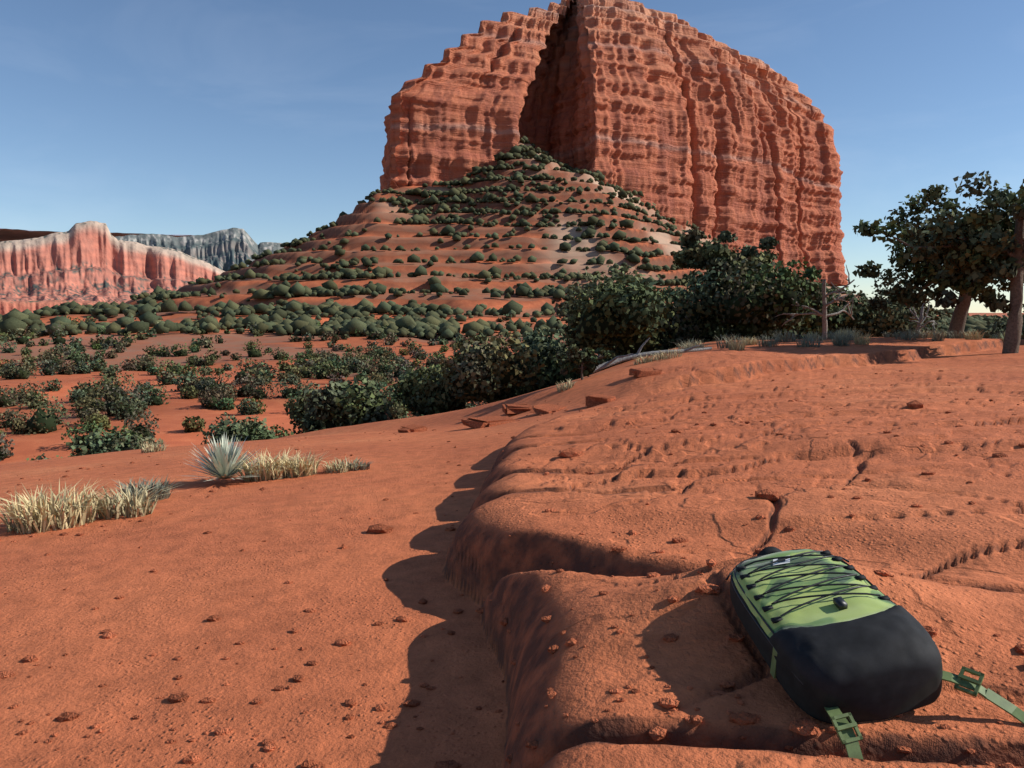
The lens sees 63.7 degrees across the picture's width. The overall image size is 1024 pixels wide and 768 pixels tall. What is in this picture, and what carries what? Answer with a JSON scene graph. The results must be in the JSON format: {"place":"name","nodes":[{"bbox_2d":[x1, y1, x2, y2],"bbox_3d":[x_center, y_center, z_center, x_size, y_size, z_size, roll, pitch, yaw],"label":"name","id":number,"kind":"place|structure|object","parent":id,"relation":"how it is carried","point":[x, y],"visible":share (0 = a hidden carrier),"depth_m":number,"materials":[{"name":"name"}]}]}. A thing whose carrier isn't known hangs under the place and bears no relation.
{"place":"outdoors","nodes":[
{"label":"outdoors","id":0,"kind":"place"},
{"bbox_2d":[0,300,120,314],"bbox_3d":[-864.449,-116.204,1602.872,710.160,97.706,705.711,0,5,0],"label":"mesa terrace","id":1,"kind":"structure","parent":0,"point":[6,306],"depth_m":1622.50,"materials":[{"name":"red stone"}]},
{"bbox_2d":[0,228,191,241],"bbox_3d":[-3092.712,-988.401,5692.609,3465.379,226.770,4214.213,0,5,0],"label":"mesa","id":2,"kind":"structure","parent":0,"point":[11,234],"depth_m":4299.58,"materials":[{"name":"brown stone"}]},
{"bbox_2d":[115,228,283,271],"bbox_3d":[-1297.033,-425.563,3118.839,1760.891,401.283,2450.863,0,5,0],"label":"mesa","id":3,"kind":"structure","parent":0,"point":[225,250],"depth_m":3308.77,"materials":[{"name":"grey stone"}]},
{"bbox_2d":[0,142,1023,767],"bbox_3d":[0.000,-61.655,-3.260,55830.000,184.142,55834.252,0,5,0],"label":"ground","id":4,"kind":"structure","parent":0,"point":[506,542],"depth_m":3.43,"materials":[{"name":"soil"}]},
{"bbox_2d":[26,453,69,460],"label":"rim bush","id":5,"kind":"object","parent":4,"relation":"on","point":[38,458],"depth_m":29.86,"materials":[{"name":"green plant"}]},
{"bbox_2d":[0,221,225,302],"bbox_3d":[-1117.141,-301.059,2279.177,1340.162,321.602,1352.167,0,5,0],"label":"mesa","id":6,"kind":"structure","parent":4,"relation":"on","point":[96,261],"depth_m":2300.29,"materials":[{"name":"stone"}]},
{"bbox_2d":[66,425,163,456],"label":"shrub","id":7,"kind":"object","parent":4,"relation":"on","point":[126,439],"depth_m":26.34,"materials":[{"name":"green plant"}]},
{"bbox_2d":[176,432,261,480],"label":"yucca","id":8,"kind":"object","parent":4,"relation":"on","point":[224,456],"visible":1,"depth_m":6.83,"materials":[{"name":"green plant"}]},
{"bbox_2d":[197,412,280,444],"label":"shrub","id":9,"kind":"object","parent":4,"relation":"on","point":[244,429],"depth_m":29.97,"materials":[{"name":"green plant"}]},
{"bbox_2d":[0,367,484,460],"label":"valley shrubs","id":10,"kind":"object","parent":4,"relation":"on","point":[88,425],"depth_m":112.41,"materials":[{"name":"green plant"}]},
{"bbox_2d":[0,336,555,401],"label":"valley shrubs","id":11,"kind":"object","parent":4,"relation":"on","point":[315,362],"depth_m":194.70,"materials":[{"name":"green plant"}]},
{"bbox_2d":[0,309,571,349],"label":"valley shrubs","id":12,"kind":"object","parent":4,"relation":"on","point":[100,340],"depth_m":309.53,"materials":[{"name":"green plant"}]},
{"bbox_2d":[284,389,331,433],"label":"shrub","id":13,"kind":"object","parent":4,"relation":"on","point":[305,424],"depth_m":26.71,"materials":[{"name":"green plant"}]},
{"bbox_2d":[300,375,393,428],"bbox_3d":[-4.745,0.675,24.216,2.885,1.934,3.060,0,5,0],"label":"shrub","id":14,"kind":"object","parent":4,"relation":"on","point":[347,398],"depth_m":23.52,"materials":[{"name":"green plant"}]},
{"bbox_2d":[398,410,432,418],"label":"shrub","id":15,"kind":"object","parent":4,"relation":"on","point":[405,415],"visible":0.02,"depth_m":33.10,"materials":[{"name":"green plant"}]},
{"bbox_2d":[390,363,468,416],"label":"shrub","id":16,"kind":"object","parent":4,"relation":"on","point":[430,381],"depth_m":24.17,"materials":[{"name":"green plant"}]},
{"bbox_2d":[441,332,545,403],"bbox_3d":[-0.540,-0.476,23.237,2.929,2.013,2.805,0,5,0],"label":"shrub","id":17,"kind":"object","parent":4,"relation":"on","point":[488,359],"depth_m":22.53,"materials":[{"name":"green plant"}]},
{"bbox_2d":[0,326,1004,533],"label":"grass tufts","id":18,"kind":"object","parent":4,"relation":"on","point":[42,512],"visible":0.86,"depth_m":6.27,"materials":[{"name":"beige plant"}]},
{"bbox_2d":[481,386,525,403],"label":"shrub","id":19,"kind":"object","parent":4,"relation":"on","point":[520,390],"depth_m":29.39,"materials":[{"name":"green plant"}]},
{"bbox_2d":[0,136,1007,338],"bbox_3d":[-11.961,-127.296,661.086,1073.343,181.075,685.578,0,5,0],"label":"shrubs","id":20,"kind":"object","parent":4,"relation":"on","point":[299,320],"visible":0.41,"depth_m":524.68,"materials":[{"name":"green plant"}]},
{"bbox_2d":[0,369,1023,767],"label":"loose rocks","id":21,"kind":"object","parent":4,"relation":"on","point":[804,725],"visible":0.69,"depth_m":2.40,"materials":[{"name":"brown stone"}]},
{"bbox_2d":[398,368,661,432],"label":"rocks","id":22,"kind":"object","parent":4,"relation":"on","point":[594,399],"depth_m":12.78,"materials":[{"name":"red stone"}]},
{"bbox_2d":[515,326,595,393],"bbox_3d":[1.448,-0.718,26.723,2.928,2.304,3.480,0,5,0],"label":"shrub","id":23,"kind":"object","parent":4,"relation":"on","point":[546,348],"depth_m":26.31,"materials":[{"name":"green plant"}]},
{"bbox_2d":[556,344,614,379],"bbox_3d":[1.416,-0.356,15.646,1.134,0.850,0.961,0,5,0],"label":"juniper","id":24,"kind":"object","parent":4,"relation":"on","point":[568,358],"depth_m":15.60,"materials":[{"name":"green plant"}]},
{"bbox_2d":[594,344,633,372],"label":"shrub","id":25,"kind":"object","parent":4,"relation":"on","point":[596,352],"depth_m":30.18,"materials":[{"name":"green plant"}]},
{"bbox_2d":[380,0,847,285],"bbox_3d":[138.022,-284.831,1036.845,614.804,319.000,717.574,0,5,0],"label":"butte","id":26,"kind":"object","parent":4,"relation":"on","point":[682,122],"visible":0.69,"depth_m":814.99,"materials":[{"name":"stone"}]},
{"bbox_2d":[550,264,681,354],"bbox_3d":[3.141,-2.093,23.973,4.010,2.718,4.493,0,5,0],"label":"shrub","id":27,"kind":"object","parent":4,"relation":"on","point":[622,296],"depth_m":23.04,"materials":[{"name":"green plant"}]},
{"bbox_2d":[591,337,711,373],"bbox_3d":[2.864,-0.566,16.370,2.699,0.717,0.610,-1,5,-14],"label":"fallen log","id":28,"kind":"object","parent":4,"relation":"on","point":[619,359],"visible":0.78,"depth_m":16.47,"materials":[{"name":"grey wood"}]},
{"bbox_2d":[636,279,734,352],"bbox_3d":[5.507,-2.147,27.105,3.707,2.583,3.398,0,5,0],"label":"shrub","id":29,"kind":"object","parent":4,"relation":"on","point":[682,304],"depth_m":25.99,"materials":[{"name":"green plant"}]},
{"bbox_2d":[707,317,738,341],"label":"shrub","id":30,"kind":"object","parent":4,"relation":"on","point":[723,332],"depth_m":32.86,"materials":[{"name":"green plant"}]},
{"bbox_2d":[672,227,828,319],"bbox_3d":[7.713,-3.205,27.701,4.592,4.146,4.595,0,5,0],"label":"juniper","id":31,"kind":"object","parent":4,"relation":"on","point":[715,255],"depth_m":27.47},
{"bbox_2d":[681,253,827,339],"bbox_3d":[7.534,-2.643,25.716,4.217,3.010,4.068,0,5,0],"label":"shrub","id":32,"kind":"object","parent":4,"relation":"on","point":[766,286],"depth_m":24.82,"materials":[{"name":"green plant"}]},
{"bbox_2d":[775,265,858,338],"bbox_3d":[9.213,-2.280,23.964,2.660,2.302,1.513,-1,5,-11],"label":"dead snag","id":33,"kind":"object","parent":4,"relation":"on","point":[824,315],"visible":0.96,"depth_m":24.24,"materials":[{"name":"grey wood"}]},
{"bbox_2d":[781,278,880,339],"bbox_3d":[10.853,-2.451,30.155,4.556,3.444,4.919,0,5,0],"label":"shrub","id":34,"kind":"object","parent":4,"relation":"on","point":[830,310],"depth_m":29.03,"materials":[{"name":"green plant"}]},
{"bbox_2d":[725,546,1023,759],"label":"backpack","id":35,"kind":"object","parent":4,"relation":"on","point":[843,647],"visible":1,"depth_m":1.67,"materials":[{"name":"fabric"}]},
{"bbox_2d":[849,279,951,336],"bbox_3d":[13.914,-2.180,30.079,3.964,3.416,4.181,0,5,0],"label":"shrub","id":36,"kind":"object","parent":4,"relation":"on","point":[894,312],"depth_m":28.93,"materials":[{"name":"green plant"}]},
{"bbox_2d":[908,302,939,336],"bbox_3d":[12.858,-1.798,25.739,0.786,1.610,1.380,-2,5,-19],"label":"dead snag","id":37,"kind":"object","parent":4,"relation":"on","point":[921,318],"visible":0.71,"depth_m":25.79,"materials":[{"name":"grey wood"}]},
{"bbox_2d":[852,170,1023,353],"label":"juniper","id":38,"kind":"object","parent":4,"relation":"on","point":[973,258],"depth_m":17.23,"materials":[{"name":"green plant"}]},
{"bbox_2d":[867,183,1023,337],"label":"juniper","id":39,"kind":"object","parent":4,"relation":"on","point":[921,273],"depth_m":21.06,"materials":[{"name":"green plant"}]},
{"bbox_2d":[983,312,1023,338],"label":"shrub","id":40,"kind":"object","parent":4,"relation":"on","point":[1002,325],"depth_m":31.89,"materials":[{"name":"green plant"}]},
{"bbox_2d":[0,0,1023,312],"label":"sky","id":41,"kind":"structure","parent":0,"point":[265,119],"materials":[{"name":"blue"}]}
]}

